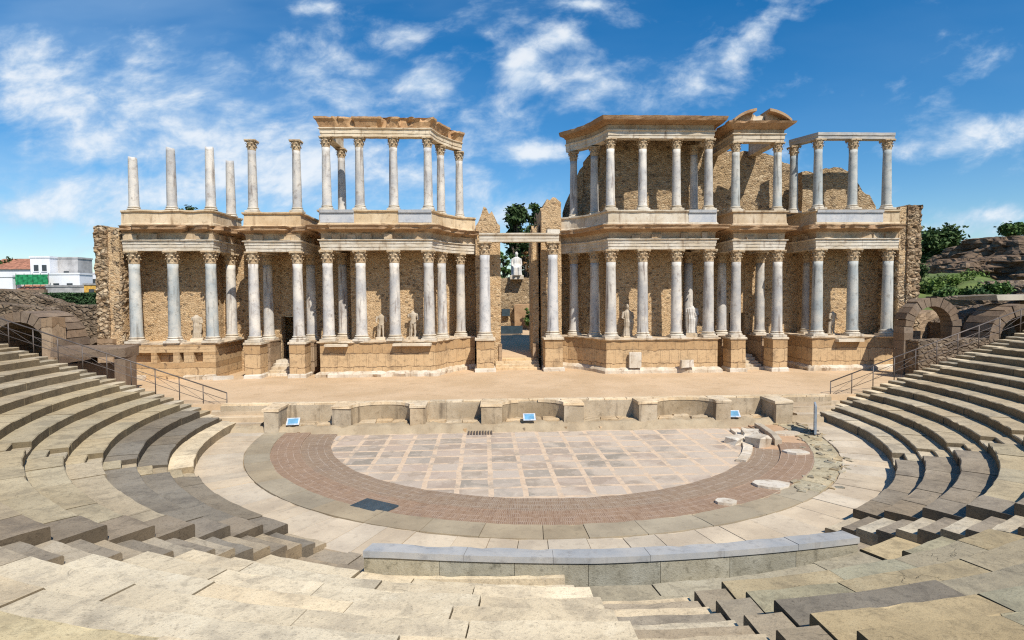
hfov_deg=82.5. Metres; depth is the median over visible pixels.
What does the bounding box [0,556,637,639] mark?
seat row
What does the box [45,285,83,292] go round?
house
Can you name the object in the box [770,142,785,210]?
marble column
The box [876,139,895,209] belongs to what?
marble column
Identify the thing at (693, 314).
statue
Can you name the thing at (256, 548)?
radial stair
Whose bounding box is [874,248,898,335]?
marble column
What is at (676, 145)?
marble column
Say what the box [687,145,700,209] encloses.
marble column
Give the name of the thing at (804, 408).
stage steps
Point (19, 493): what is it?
seat row
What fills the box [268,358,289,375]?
doorway steps
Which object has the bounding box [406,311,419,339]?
statue
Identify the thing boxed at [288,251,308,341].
marble column
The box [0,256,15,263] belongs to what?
garden tree
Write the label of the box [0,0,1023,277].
sky
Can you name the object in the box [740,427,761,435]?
marble block
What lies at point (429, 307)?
marble column
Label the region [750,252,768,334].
marble column
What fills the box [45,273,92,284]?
house
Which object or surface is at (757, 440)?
marble block
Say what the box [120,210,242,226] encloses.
attic parapet
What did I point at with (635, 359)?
marble slab
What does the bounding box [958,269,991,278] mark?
green shrub
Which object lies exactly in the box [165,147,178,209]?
marble column
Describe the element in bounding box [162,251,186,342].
marble column
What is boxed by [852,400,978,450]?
seat row
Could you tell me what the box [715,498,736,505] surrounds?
marble slab
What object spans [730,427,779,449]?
brick paving
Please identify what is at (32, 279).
scaffold netting
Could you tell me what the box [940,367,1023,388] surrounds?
seat row
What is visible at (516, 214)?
garden tree
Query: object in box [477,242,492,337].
marble column
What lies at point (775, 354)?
pedestal
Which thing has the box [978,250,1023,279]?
rock outcrop
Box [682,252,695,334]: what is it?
marble column
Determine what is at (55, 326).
stone pier
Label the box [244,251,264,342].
marble column
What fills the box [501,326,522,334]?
information board
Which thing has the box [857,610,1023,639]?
seat row
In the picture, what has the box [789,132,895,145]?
entablature
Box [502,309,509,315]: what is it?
wall plaque
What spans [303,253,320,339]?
marble column
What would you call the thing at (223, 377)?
fallen block
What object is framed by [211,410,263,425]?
stage steps
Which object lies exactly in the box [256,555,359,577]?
seat row
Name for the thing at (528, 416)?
information sign
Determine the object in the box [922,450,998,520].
seat row
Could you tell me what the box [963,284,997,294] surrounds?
green shrub
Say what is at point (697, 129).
entablature
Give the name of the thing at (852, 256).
marble column
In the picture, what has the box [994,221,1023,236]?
garden tree
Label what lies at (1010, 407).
seat row
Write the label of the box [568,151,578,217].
marble column
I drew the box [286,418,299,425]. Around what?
information sign
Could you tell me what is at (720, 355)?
recess wall
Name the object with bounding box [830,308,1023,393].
railing
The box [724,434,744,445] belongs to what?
marble block
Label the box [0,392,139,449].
seat row
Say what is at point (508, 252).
garden tree
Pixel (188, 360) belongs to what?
podium
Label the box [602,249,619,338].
marble column
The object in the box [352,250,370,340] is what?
marble column
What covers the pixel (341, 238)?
entablature
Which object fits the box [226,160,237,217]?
marble column
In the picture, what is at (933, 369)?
radial stair
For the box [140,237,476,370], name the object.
stage back wall
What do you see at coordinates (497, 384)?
stage floor
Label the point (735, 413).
information sign
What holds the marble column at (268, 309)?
on the recess wall at (274, 351)
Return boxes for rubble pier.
[93,225,129,362]
[877,204,922,338]
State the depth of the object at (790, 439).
29.24 m
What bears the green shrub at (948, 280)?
on the hill
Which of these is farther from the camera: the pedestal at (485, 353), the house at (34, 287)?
the house at (34, 287)
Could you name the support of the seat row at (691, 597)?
on the seat row at (688, 587)
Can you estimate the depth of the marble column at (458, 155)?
46.59 m
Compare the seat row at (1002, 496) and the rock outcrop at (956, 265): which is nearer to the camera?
the seat row at (1002, 496)
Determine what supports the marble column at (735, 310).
on the pedestal at (734, 354)
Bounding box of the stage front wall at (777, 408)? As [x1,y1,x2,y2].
[220,393,831,432]
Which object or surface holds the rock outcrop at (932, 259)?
on the rock outcrop at (977, 247)
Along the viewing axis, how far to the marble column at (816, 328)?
44.45 m
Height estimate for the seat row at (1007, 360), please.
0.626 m
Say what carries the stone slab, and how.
on the ruined wall at (963, 314)
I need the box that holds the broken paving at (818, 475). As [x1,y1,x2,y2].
[778,424,839,492]
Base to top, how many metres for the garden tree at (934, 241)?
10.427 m
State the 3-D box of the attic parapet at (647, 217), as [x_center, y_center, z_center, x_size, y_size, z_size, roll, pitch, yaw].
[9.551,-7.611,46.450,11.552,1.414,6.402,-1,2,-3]
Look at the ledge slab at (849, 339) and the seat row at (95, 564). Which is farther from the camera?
the ledge slab at (849, 339)
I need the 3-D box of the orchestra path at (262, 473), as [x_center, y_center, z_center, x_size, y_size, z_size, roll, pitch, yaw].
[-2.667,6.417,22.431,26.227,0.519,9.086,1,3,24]
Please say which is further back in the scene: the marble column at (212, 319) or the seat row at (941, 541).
the marble column at (212, 319)
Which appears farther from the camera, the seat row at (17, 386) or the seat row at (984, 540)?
the seat row at (17, 386)
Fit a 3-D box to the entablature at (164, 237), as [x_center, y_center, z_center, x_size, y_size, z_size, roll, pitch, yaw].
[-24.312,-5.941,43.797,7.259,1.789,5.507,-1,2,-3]
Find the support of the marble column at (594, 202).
on the attic parapet at (647, 217)
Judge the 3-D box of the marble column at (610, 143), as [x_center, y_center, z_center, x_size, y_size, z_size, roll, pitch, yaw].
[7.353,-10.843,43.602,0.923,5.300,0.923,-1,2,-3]
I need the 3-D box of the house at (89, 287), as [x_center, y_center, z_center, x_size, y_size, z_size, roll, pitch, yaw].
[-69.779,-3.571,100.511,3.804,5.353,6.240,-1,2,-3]
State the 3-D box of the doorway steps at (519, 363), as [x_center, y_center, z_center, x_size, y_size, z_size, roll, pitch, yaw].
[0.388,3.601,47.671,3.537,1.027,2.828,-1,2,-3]
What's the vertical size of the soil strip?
0.654 m
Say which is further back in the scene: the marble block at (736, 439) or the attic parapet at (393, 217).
the attic parapet at (393, 217)
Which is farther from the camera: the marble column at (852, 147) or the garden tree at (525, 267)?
the garden tree at (525, 267)
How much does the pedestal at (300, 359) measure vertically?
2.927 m
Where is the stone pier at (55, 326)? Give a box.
[41,317,65,359]
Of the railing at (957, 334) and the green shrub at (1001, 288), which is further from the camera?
the green shrub at (1001, 288)
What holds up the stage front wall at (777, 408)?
on the soil bed
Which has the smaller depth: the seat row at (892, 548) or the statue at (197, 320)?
the seat row at (892, 548)
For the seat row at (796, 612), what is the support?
on the seat row at (1004, 556)
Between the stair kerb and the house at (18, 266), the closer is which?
the stair kerb
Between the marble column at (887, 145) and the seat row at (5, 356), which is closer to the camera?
the seat row at (5, 356)
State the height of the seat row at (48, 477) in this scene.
0.611 m
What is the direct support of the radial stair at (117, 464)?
on the orchestra path at (222, 472)
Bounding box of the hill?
[918,273,1023,309]
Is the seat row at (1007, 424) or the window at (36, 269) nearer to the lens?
the seat row at (1007, 424)
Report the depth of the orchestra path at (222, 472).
18.79 m
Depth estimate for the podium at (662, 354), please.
43.99 m
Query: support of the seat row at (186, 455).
on the orchestra path at (222, 472)
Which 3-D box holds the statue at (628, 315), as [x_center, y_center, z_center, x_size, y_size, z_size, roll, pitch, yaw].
[8.954,0.053,45.137,1.033,2.577,0.752,-1,2,-9]
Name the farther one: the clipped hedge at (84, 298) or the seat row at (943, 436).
the clipped hedge at (84, 298)
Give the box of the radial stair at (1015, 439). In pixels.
[891,434,1023,469]
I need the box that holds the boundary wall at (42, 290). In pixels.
[0,289,47,292]
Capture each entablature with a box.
[118,224,244,254]
[228,226,320,255]
[305,224,478,254]
[313,116,464,150]
[559,115,728,152]
[559,224,730,253]
[713,108,796,155]
[714,225,798,253]
[784,224,906,252]
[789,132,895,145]
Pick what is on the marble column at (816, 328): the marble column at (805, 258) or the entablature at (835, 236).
the entablature at (835, 236)
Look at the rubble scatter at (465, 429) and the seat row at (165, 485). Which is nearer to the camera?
the seat row at (165, 485)
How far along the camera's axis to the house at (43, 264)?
106.49 m
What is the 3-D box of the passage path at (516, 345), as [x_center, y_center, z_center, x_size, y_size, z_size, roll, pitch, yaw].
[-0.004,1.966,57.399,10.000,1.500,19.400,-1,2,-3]
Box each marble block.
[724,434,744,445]
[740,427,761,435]
[745,432,771,447]
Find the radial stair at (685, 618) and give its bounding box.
[602,597,769,639]
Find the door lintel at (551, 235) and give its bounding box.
[479,229,559,242]
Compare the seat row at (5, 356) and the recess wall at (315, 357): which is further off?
the recess wall at (315, 357)
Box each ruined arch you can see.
[0,310,90,362]
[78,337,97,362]
[893,297,961,374]
[961,303,1023,338]
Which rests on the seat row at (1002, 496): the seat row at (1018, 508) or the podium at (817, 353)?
the seat row at (1018, 508)
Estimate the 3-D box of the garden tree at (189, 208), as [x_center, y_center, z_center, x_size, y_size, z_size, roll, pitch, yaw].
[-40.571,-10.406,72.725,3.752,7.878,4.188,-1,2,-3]
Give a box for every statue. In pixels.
[190,315,203,341]
[375,314,387,339]
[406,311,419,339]
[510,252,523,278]
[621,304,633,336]
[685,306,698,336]
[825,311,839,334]
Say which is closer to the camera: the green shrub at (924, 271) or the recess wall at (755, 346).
the recess wall at (755, 346)
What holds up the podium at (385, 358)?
on the stage floor at (497, 384)
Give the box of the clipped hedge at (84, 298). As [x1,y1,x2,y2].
[42,292,96,304]
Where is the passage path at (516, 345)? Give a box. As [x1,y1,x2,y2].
[501,329,540,357]
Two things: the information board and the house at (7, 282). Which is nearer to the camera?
the information board
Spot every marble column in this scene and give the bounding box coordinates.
[123,251,148,343]
[127,156,141,209]
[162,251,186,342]
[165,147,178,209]
[200,250,223,342]
[204,146,217,210]
[221,253,241,339]
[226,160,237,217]
[244,139,260,211]
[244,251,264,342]
[259,254,278,339]
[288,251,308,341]
[289,139,305,213]
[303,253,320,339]
[318,136,334,209]
[318,250,338,341]
[335,148,346,209]
[335,253,351,338]
[352,136,366,209]
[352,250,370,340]
[386,136,399,209]
[386,250,403,340]
[421,136,434,209]
[421,250,437,340]
[435,145,446,214]
[435,252,449,337]
[454,151,464,217]
[454,253,467,336]
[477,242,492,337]
[544,241,561,336]
[567,253,581,335]
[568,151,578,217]
[587,251,602,336]
[588,146,599,213]
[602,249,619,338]
[603,137,617,210]
[633,249,651,337]
[635,138,649,209]
[666,249,685,337]
[669,138,683,209]
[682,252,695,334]
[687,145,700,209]
[698,249,717,337]
[701,138,716,209]
[715,253,729,334]
[725,250,744,336]
[727,141,743,211]
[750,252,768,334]
[766,250,786,336]
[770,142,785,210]
[786,145,801,213]
[797,251,810,333]
[805,249,827,335]
[808,138,826,210]
[840,248,863,335]
[845,138,861,209]
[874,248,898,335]
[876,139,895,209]
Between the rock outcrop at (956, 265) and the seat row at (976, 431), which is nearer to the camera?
the seat row at (976, 431)
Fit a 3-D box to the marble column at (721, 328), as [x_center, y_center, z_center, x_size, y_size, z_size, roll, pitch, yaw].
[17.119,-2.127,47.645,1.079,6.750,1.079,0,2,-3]
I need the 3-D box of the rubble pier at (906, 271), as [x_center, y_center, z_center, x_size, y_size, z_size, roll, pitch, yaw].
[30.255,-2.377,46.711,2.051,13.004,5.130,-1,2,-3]
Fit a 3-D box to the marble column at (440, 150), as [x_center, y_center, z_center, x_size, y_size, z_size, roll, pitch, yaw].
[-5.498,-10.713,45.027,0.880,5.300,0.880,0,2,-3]
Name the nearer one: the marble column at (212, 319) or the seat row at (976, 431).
the seat row at (976, 431)
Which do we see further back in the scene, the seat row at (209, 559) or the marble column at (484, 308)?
the marble column at (484, 308)
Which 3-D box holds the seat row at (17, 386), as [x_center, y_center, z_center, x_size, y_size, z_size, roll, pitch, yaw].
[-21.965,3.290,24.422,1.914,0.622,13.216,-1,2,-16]
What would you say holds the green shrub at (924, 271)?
on the hill
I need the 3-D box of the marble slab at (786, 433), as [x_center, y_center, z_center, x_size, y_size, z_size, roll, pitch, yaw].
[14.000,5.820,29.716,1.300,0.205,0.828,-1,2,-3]
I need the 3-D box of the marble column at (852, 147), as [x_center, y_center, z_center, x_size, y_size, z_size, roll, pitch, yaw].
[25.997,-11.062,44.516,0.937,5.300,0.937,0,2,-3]
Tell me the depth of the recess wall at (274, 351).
45.20 m
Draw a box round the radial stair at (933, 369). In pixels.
[827,330,1023,410]
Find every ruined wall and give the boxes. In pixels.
[0,290,97,363]
[0,302,72,363]
[905,337,997,373]
[918,310,938,338]
[927,301,1023,338]
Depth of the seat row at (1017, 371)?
30.91 m
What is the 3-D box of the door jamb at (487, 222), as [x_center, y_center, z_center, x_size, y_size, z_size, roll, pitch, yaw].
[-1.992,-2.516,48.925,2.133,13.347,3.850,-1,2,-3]
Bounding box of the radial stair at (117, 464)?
[0,443,195,477]
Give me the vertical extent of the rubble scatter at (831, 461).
0.220 m
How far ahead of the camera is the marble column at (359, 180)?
42.44 m
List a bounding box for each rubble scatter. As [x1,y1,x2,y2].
[297,426,601,432]
[773,422,853,492]
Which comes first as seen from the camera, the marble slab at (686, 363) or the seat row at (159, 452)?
the seat row at (159, 452)
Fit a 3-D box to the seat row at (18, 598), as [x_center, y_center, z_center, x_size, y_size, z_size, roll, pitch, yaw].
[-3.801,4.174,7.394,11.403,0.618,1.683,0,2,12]
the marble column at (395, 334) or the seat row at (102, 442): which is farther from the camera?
the marble column at (395, 334)
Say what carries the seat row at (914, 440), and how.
on the seat row at (889, 445)
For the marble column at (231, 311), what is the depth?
45.05 m
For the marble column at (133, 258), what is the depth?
41.98 m
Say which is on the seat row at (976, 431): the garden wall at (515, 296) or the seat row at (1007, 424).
the seat row at (1007, 424)
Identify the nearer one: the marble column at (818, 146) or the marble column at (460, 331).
the marble column at (818, 146)
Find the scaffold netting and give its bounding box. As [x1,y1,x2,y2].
[15,273,48,288]
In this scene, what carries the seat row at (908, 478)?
on the orchestra path at (222, 472)
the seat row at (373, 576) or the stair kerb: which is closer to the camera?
the stair kerb
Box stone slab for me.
[958,294,1023,299]
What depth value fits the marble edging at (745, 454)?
26.63 m
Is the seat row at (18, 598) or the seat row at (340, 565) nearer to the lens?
the seat row at (18, 598)
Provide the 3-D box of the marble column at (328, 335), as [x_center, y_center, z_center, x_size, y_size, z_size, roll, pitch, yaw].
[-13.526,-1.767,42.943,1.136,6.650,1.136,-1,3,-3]
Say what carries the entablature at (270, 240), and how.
on the marble column at (268, 309)
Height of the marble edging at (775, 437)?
0.519 m
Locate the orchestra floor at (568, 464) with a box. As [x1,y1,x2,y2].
[331,428,742,497]
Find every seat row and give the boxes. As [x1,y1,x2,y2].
[0,352,18,360]
[0,359,39,371]
[0,366,58,383]
[0,372,79,396]
[0,379,99,413]
[0,385,119,439]
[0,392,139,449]
[0,449,107,543]
[0,502,50,546]
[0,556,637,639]
[0,576,503,639]
[0,611,187,639]
[24,456,154,543]
[32,398,159,456]
[63,554,617,625]
[65,460,194,540]
[69,404,179,461]
[104,411,199,465]
[105,467,230,539]
[121,551,604,609]
[137,417,219,468]
[141,472,262,537]
[168,422,235,473]
[174,476,287,535]
[174,549,592,598]
[231,557,323,573]
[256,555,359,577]
[297,557,363,572]
[307,549,363,566]
[355,571,573,586]
[575,551,881,598]
[601,594,693,601]
[721,529,1023,598]
[746,538,1023,613]
[774,563,1023,626]
[809,585,1023,639]
[820,411,914,460]
[835,407,944,453]
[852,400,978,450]
[853,459,924,519]
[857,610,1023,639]
[858,542,869,550]
[859,537,920,559]
[870,393,1010,443]
[884,456,959,520]
[887,387,1023,437]
[902,536,954,555]
[905,380,1023,420]
[922,374,1023,403]
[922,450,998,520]
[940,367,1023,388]
[958,360,1023,377]
[966,443,1023,520]
[975,354,1023,366]
[992,348,1023,357]
[1009,341,1023,348]
[1014,437,1023,516]
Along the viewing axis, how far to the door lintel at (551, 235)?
45.02 m
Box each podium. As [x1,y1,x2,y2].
[124,338,245,380]
[315,335,475,377]
[562,334,722,373]
[783,332,894,370]
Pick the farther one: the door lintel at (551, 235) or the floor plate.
the door lintel at (551, 235)
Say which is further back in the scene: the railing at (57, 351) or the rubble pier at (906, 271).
the rubble pier at (906, 271)
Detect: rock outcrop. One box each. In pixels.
[927,249,946,262]
[927,257,1007,279]
[942,236,1023,258]
[942,294,1020,309]
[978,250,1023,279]
[980,280,1023,294]
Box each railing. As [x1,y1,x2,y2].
[0,318,227,403]
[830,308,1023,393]
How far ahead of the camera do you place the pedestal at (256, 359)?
42.34 m
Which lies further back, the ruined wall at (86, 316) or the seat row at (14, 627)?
the ruined wall at (86, 316)
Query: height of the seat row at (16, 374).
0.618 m
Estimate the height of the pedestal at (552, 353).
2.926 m
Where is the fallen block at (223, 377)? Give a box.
[213,375,233,379]
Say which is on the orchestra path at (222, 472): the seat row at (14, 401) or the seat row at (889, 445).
the seat row at (889, 445)
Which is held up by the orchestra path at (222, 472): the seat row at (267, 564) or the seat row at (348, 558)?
the seat row at (348, 558)
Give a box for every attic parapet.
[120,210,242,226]
[241,212,318,227]
[317,209,475,230]
[561,210,718,230]
[717,210,788,225]
[786,209,900,226]
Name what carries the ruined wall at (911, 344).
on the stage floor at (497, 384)
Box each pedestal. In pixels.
[243,341,269,378]
[287,341,312,377]
[475,337,495,371]
[541,336,564,371]
[721,336,746,371]
[761,336,788,371]
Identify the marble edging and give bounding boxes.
[730,428,752,461]
[754,423,781,445]
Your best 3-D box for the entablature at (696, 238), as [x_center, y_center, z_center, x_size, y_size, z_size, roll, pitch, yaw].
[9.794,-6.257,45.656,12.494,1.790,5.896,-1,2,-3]
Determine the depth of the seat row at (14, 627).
6.70 m
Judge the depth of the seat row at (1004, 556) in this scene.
10.79 m
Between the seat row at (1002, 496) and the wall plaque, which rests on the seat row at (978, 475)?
the seat row at (1002, 496)
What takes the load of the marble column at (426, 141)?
on the attic parapet at (393, 217)
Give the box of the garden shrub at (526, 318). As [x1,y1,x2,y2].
[524,308,529,330]
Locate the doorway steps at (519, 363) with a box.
[495,357,539,369]
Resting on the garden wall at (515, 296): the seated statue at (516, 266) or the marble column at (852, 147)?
the seated statue at (516, 266)
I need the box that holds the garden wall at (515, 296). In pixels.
[501,277,528,328]
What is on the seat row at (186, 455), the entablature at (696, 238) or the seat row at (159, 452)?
the seat row at (159, 452)
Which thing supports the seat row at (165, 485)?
on the seat row at (198, 488)
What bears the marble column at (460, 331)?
on the podium at (385, 358)
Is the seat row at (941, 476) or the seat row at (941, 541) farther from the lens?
the seat row at (941, 476)
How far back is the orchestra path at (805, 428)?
22.77 m
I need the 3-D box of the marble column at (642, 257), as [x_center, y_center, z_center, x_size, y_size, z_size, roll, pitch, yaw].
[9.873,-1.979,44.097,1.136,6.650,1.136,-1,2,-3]
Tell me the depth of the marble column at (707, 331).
44.02 m
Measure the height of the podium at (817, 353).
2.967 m
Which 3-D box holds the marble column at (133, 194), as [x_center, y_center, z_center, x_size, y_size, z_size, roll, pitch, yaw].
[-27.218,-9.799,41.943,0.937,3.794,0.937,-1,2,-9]
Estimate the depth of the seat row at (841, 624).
8.28 m
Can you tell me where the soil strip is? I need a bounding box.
[230,414,825,435]
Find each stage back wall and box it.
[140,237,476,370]
[561,140,878,352]
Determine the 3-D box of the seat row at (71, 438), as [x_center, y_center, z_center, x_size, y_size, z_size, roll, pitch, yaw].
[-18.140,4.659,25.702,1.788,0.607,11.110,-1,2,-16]
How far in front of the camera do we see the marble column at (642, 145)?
43.46 m
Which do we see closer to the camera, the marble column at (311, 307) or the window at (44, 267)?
the marble column at (311, 307)
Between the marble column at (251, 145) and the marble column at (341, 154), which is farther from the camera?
the marble column at (341, 154)
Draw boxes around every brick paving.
[270,432,813,527]
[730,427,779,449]
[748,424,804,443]
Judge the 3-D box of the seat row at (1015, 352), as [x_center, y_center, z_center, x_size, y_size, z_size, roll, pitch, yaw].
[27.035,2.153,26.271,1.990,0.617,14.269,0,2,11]
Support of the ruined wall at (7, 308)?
on the terrain
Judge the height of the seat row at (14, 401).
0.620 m
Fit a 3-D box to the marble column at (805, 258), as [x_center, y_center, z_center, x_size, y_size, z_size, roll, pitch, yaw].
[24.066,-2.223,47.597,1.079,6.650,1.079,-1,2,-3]
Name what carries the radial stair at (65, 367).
on the soil bed
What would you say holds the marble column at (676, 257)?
on the podium at (662, 354)
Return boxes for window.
[33,265,38,271]
[41,265,46,271]
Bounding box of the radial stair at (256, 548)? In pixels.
[0,532,325,565]
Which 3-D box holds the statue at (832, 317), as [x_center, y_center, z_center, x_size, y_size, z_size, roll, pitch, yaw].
[25.350,0.250,46.151,0.876,1.890,0.755,-2,3,-26]
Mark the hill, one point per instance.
(963, 284)
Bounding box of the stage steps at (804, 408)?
[793,400,839,416]
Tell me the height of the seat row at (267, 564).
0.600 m
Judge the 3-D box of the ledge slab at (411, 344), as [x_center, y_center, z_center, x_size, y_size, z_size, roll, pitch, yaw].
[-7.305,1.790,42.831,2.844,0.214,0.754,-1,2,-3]
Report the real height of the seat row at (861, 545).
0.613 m
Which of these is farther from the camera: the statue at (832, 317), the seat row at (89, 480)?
the statue at (832, 317)
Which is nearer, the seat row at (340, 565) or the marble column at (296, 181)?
the seat row at (340, 565)
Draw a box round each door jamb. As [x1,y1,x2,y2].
[475,207,501,364]
[529,197,561,366]
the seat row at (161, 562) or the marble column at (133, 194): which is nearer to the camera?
the seat row at (161, 562)
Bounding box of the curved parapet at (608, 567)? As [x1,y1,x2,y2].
[363,531,859,586]
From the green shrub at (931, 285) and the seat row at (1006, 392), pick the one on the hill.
the green shrub at (931, 285)
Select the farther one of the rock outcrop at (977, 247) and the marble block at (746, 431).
the rock outcrop at (977, 247)
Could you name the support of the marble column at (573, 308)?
on the podium at (662, 354)
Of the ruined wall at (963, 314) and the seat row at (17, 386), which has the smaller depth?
the seat row at (17, 386)
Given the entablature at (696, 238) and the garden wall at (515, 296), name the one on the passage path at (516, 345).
the garden wall at (515, 296)
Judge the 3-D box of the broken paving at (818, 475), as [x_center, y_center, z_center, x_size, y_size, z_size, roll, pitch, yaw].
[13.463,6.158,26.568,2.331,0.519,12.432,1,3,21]
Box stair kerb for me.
[694,589,832,639]
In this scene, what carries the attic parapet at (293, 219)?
on the entablature at (270, 240)
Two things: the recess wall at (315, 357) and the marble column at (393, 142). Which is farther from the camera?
the recess wall at (315, 357)
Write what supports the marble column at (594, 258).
on the podium at (662, 354)
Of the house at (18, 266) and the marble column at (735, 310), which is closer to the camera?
the marble column at (735, 310)
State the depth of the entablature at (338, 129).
42.34 m
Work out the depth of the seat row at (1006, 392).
29.16 m
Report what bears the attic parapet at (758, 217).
on the entablature at (751, 239)
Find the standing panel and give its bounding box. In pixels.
[810,402,819,434]
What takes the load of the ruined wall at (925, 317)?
on the terrain
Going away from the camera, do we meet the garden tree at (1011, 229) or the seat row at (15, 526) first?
the seat row at (15, 526)
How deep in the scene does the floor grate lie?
30.69 m
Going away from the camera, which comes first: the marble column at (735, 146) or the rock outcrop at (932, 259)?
the marble column at (735, 146)
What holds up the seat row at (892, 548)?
on the seat row at (861, 545)
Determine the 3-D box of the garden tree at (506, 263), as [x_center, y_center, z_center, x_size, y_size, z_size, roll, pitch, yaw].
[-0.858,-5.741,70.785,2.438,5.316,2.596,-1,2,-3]
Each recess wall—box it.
[265,339,281,371]
[309,339,319,373]
[717,335,724,367]
[746,334,765,365]
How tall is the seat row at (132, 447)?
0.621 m
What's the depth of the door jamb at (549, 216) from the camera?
47.45 m
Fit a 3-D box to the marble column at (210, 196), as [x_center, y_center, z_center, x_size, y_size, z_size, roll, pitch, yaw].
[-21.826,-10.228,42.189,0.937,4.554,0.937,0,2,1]
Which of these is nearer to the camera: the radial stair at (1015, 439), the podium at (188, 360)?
the radial stair at (1015, 439)
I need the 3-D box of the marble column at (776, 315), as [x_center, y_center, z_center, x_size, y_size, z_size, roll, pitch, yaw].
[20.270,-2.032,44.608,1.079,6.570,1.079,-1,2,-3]
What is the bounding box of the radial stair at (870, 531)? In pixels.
[825,515,1023,545]
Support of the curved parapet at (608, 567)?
on the seat row at (373, 576)
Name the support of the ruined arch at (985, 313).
on the terrain
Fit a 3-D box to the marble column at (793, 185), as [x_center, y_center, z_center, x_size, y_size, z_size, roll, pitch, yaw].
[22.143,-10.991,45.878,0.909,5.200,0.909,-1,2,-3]
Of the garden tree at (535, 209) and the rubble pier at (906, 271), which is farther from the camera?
the garden tree at (535, 209)
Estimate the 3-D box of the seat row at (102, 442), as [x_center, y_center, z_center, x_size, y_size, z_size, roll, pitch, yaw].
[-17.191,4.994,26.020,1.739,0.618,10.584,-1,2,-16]
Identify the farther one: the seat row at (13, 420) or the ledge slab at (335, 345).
the ledge slab at (335, 345)
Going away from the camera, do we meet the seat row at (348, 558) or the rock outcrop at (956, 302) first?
the seat row at (348, 558)
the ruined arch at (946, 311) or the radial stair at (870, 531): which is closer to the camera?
the radial stair at (870, 531)
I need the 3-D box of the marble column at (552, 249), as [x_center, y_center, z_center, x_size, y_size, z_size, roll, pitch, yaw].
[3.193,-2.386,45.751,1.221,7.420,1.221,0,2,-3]
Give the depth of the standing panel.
29.21 m
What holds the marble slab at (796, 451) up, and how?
on the brick paving at (288, 462)
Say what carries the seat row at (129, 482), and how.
on the seat row at (165, 485)
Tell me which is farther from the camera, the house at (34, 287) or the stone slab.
the house at (34, 287)
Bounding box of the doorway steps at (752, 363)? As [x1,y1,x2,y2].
[746,353,763,369]
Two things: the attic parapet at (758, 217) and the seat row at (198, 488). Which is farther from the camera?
the attic parapet at (758, 217)
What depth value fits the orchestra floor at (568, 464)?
25.78 m
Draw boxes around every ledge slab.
[324,344,347,346]
[392,343,431,345]
[835,338,864,341]
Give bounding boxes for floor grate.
[468,430,491,434]
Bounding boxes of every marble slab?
[629,352,641,367]
[679,360,693,367]
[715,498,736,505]
[752,479,789,489]
[775,430,799,435]
[782,449,809,454]
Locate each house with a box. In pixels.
[0,259,30,274]
[0,275,23,288]
[18,285,45,288]
[29,256,57,273]
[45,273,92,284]
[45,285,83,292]
[57,257,92,275]
[83,283,95,291]
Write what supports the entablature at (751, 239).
on the marble column at (759, 313)
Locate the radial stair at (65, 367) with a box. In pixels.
[0,344,229,421]
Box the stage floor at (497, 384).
[137,366,904,411]
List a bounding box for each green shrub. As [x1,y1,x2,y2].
[919,259,929,280]
[919,274,946,293]
[926,283,967,297]
[932,272,975,285]
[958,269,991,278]
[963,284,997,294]
[977,280,1016,294]
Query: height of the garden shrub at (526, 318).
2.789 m
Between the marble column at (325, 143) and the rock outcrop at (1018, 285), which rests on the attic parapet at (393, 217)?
the marble column at (325, 143)
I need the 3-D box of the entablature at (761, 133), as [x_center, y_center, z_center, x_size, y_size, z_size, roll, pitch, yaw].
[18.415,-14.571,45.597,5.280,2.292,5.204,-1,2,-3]
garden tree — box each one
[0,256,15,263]
[179,205,197,209]
[500,251,510,277]
[502,203,534,265]
[505,227,529,277]
[522,251,528,277]
[525,202,540,229]
[920,222,969,262]
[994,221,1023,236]
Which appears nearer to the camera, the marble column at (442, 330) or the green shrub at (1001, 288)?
the marble column at (442, 330)
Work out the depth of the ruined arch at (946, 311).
42.02 m
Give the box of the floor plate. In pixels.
[350,498,398,512]
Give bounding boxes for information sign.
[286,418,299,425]
[523,413,535,422]
[731,410,740,418]
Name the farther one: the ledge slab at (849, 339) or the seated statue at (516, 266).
the seated statue at (516, 266)
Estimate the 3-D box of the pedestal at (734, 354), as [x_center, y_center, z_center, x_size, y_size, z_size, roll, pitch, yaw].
[17.050,2.736,44.793,1.380,2.937,1.685,-1,2,-3]
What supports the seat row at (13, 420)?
on the seat row at (34, 434)
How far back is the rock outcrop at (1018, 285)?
55.88 m
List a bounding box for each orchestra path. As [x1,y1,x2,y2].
[194,422,894,555]
[243,428,841,542]
[244,432,819,540]
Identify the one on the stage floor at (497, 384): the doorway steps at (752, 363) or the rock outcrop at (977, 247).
the doorway steps at (752, 363)
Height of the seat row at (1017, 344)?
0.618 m
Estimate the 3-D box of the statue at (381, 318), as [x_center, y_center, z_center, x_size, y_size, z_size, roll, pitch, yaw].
[-9.942,0.527,44.428,0.876,1.968,0.745,-1,2,-9]
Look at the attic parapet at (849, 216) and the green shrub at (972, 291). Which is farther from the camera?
the green shrub at (972, 291)
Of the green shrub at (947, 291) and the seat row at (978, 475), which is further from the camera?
the green shrub at (947, 291)
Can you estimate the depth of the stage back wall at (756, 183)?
46.93 m

